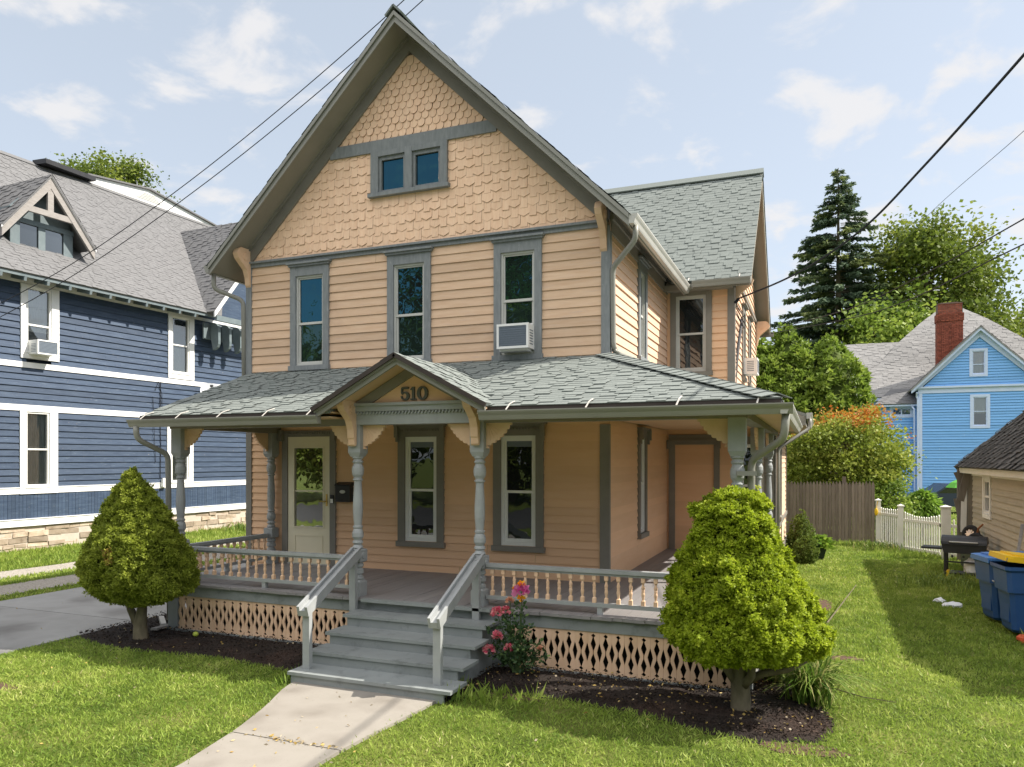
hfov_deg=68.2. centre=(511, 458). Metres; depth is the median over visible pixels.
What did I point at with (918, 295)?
overhead cable
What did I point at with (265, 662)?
mulch bed
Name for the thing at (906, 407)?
window
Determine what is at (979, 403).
window
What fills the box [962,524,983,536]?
hand cart
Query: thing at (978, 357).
window
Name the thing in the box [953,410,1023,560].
garage
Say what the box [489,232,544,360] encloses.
window
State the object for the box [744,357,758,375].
window air conditioner
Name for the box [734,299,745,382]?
service drop
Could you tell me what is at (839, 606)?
fallen stick
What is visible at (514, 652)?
rose bush
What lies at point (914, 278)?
overhead cable
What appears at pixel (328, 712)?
walkway
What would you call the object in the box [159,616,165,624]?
drain pipe
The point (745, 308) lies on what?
window
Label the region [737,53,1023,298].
overhead cable
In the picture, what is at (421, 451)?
window
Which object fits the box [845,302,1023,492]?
blue house
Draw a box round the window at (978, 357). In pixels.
[969,348,987,376]
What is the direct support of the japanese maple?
on the ground at (610, 756)
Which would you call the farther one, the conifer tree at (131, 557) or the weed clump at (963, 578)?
the weed clump at (963, 578)
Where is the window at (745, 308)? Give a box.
[741,302,748,382]
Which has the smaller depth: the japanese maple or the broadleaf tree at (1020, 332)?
the japanese maple
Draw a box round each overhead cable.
[0,0,403,303]
[0,0,422,316]
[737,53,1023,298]
[771,218,1023,329]
[771,243,1023,333]
[871,131,1023,278]
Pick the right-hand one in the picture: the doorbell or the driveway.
the doorbell
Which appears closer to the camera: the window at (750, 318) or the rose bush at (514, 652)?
the rose bush at (514, 652)
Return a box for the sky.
[0,0,1023,344]
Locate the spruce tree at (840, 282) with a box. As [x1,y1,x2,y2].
[770,168,907,349]
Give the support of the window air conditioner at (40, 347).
attached to the weathered house at (129, 324)
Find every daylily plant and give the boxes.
[762,660,848,684]
[763,650,892,709]
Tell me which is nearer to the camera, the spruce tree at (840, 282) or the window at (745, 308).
the window at (745, 308)
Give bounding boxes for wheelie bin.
[970,551,1023,620]
[989,550,1023,632]
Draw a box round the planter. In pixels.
[811,533,836,559]
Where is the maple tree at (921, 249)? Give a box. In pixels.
[835,199,1023,468]
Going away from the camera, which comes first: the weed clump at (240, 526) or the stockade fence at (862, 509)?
the stockade fence at (862, 509)
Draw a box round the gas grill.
[921,535,988,576]
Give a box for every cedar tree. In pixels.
[756,337,797,483]
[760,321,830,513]
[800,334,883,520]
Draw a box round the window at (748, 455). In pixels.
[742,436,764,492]
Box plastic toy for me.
[1016,634,1023,642]
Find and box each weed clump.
[199,521,245,533]
[846,538,922,549]
[889,568,979,593]
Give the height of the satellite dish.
0.567 m
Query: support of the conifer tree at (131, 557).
on the mulch bed at (265, 662)
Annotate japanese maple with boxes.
[787,402,937,534]
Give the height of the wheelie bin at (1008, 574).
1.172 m
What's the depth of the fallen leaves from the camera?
7.61 m
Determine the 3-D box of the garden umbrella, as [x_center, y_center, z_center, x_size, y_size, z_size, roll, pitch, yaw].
[12.655,1.504,21.003,1.016,2.020,1.016,0,0,44]
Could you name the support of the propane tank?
on the gas grill
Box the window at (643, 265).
[637,255,651,361]
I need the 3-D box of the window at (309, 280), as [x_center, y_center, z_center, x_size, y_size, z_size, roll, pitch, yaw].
[-3.452,-2.439,12.909,0.880,1.845,0.165,0,0,22]
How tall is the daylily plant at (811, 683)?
0.568 m
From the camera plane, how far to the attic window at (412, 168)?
12.16 m
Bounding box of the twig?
[834,688,895,702]
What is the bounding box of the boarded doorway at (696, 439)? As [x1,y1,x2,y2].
[666,434,720,548]
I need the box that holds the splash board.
[151,624,168,629]
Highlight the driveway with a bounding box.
[0,559,245,653]
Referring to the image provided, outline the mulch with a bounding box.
[80,610,833,737]
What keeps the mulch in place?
on the ground at (610, 756)
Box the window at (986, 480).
[982,475,991,519]
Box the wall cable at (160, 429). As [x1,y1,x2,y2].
[153,381,161,477]
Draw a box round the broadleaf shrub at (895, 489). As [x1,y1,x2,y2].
[851,474,921,537]
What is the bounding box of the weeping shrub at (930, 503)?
[896,487,945,536]
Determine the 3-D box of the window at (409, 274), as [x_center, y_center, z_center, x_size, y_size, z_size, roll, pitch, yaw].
[-1.660,-2.444,12.188,0.885,1.855,0.165,0,0,22]
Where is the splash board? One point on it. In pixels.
(160, 627)
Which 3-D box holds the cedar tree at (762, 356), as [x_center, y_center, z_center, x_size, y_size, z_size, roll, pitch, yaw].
[9.798,-1.255,29.867,3.662,7.417,3.787,0,0,22]
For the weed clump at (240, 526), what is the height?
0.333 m
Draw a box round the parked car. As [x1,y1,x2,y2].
[896,483,956,506]
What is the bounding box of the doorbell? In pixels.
[330,495,333,502]
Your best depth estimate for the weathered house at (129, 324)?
22.79 m
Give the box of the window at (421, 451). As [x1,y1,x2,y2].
[393,424,446,547]
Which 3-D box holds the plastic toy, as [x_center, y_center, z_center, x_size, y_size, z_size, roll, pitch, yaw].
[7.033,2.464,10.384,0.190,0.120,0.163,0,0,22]
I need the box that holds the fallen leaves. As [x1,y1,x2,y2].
[26,590,830,766]
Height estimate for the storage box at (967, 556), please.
0.440 m
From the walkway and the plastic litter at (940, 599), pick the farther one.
the plastic litter at (940, 599)
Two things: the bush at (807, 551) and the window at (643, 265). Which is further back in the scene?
the bush at (807, 551)
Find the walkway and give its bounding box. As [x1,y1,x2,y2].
[175,682,445,766]
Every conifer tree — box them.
[73,466,203,639]
[657,485,837,710]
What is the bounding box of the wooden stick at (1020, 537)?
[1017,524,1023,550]
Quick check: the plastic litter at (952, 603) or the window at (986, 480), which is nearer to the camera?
the plastic litter at (952, 603)
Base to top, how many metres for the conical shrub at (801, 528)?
1.340 m
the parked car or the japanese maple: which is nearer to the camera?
the japanese maple
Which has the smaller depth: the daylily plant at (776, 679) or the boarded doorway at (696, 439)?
the daylily plant at (776, 679)
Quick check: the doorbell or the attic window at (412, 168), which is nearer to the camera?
the attic window at (412, 168)
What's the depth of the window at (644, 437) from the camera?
13.19 m
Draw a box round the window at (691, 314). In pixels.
[670,290,712,374]
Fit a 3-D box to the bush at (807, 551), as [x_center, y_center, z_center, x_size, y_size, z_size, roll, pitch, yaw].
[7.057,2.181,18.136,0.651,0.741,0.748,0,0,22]
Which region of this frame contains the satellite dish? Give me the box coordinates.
[200,383,215,391]
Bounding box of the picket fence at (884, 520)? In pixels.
[875,498,956,559]
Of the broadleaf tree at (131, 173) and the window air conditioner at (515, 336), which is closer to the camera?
the window air conditioner at (515, 336)
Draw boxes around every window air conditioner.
[28,339,58,356]
[497,322,533,349]
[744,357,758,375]
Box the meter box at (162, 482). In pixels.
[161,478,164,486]
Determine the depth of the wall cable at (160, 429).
24.31 m
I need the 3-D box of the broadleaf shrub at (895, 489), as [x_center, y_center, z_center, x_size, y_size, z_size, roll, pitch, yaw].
[11.605,1.571,23.476,2.081,2.221,2.108,0,0,22]
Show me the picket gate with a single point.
(918, 521)
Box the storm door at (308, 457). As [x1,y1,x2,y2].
[287,436,329,565]
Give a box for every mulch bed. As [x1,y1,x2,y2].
[76,614,317,670]
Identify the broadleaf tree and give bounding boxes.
[46,146,195,211]
[812,269,979,356]
[1002,293,1023,337]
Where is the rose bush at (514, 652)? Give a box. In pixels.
[482,580,551,673]
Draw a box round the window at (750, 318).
[747,315,753,386]
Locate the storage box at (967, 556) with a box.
[961,550,988,566]
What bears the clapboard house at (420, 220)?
on the ground at (610, 756)
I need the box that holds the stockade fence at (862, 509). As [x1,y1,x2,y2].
[787,477,874,542]
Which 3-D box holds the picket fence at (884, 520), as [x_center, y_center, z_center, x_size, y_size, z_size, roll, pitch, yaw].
[10.719,1.824,20.174,0.531,1.380,3.398,0,0,-12]
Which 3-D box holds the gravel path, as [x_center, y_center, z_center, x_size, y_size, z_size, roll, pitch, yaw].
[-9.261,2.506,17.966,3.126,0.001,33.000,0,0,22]
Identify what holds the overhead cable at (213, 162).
attached to the weathered house at (129, 324)
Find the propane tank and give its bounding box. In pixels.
[964,558,975,573]
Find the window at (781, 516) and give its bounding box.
[780,449,782,520]
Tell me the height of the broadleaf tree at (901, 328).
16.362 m
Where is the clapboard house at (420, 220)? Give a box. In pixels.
[126,4,812,704]
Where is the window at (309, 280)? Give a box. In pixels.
[286,258,331,370]
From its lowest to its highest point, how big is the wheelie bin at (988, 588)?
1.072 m
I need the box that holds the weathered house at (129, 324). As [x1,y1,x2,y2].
[0,150,245,551]
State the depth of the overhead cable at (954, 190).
23.63 m
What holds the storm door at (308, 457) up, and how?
in the clapboard house at (420, 220)
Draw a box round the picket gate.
[904,512,940,555]
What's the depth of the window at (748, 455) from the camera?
14.68 m
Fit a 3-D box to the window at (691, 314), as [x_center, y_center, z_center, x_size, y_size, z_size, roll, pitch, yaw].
[3.563,-2.511,15.060,0.850,1.719,0.135,0,0,22]
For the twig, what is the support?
on the ground at (610, 756)
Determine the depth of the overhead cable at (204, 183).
14.39 m
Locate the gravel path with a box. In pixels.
[0,541,245,595]
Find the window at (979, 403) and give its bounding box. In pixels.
[970,394,989,427]
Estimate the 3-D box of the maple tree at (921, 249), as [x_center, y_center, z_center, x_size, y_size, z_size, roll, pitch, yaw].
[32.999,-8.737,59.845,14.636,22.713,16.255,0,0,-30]
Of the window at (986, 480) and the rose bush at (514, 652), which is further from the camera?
the window at (986, 480)
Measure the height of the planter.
0.667 m
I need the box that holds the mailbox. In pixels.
[334,482,353,501]
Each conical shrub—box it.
[785,508,817,560]
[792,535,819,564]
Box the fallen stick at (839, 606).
[826,585,855,623]
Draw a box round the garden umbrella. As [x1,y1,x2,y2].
[946,480,956,487]
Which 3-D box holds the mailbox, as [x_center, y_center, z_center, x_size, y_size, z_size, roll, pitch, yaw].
[-2.795,0.549,12.588,0.300,0.330,0.130,0,0,22]
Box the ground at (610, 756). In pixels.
[0,500,1023,766]
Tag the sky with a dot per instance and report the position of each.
(631, 92)
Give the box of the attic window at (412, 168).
[367,139,449,198]
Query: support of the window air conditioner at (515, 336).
attached to the clapboard house at (420, 220)
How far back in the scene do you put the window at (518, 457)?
11.52 m
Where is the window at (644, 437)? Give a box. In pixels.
[637,427,651,538]
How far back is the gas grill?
15.64 m
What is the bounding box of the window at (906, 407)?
[890,406,913,417]
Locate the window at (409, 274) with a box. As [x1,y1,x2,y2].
[383,246,433,361]
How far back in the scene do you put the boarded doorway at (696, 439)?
15.13 m
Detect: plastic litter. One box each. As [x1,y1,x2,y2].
[932,597,945,602]
[942,601,962,607]
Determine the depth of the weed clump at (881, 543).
20.81 m
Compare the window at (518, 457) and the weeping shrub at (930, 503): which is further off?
the weeping shrub at (930, 503)
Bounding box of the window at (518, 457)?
[491,422,546,552]

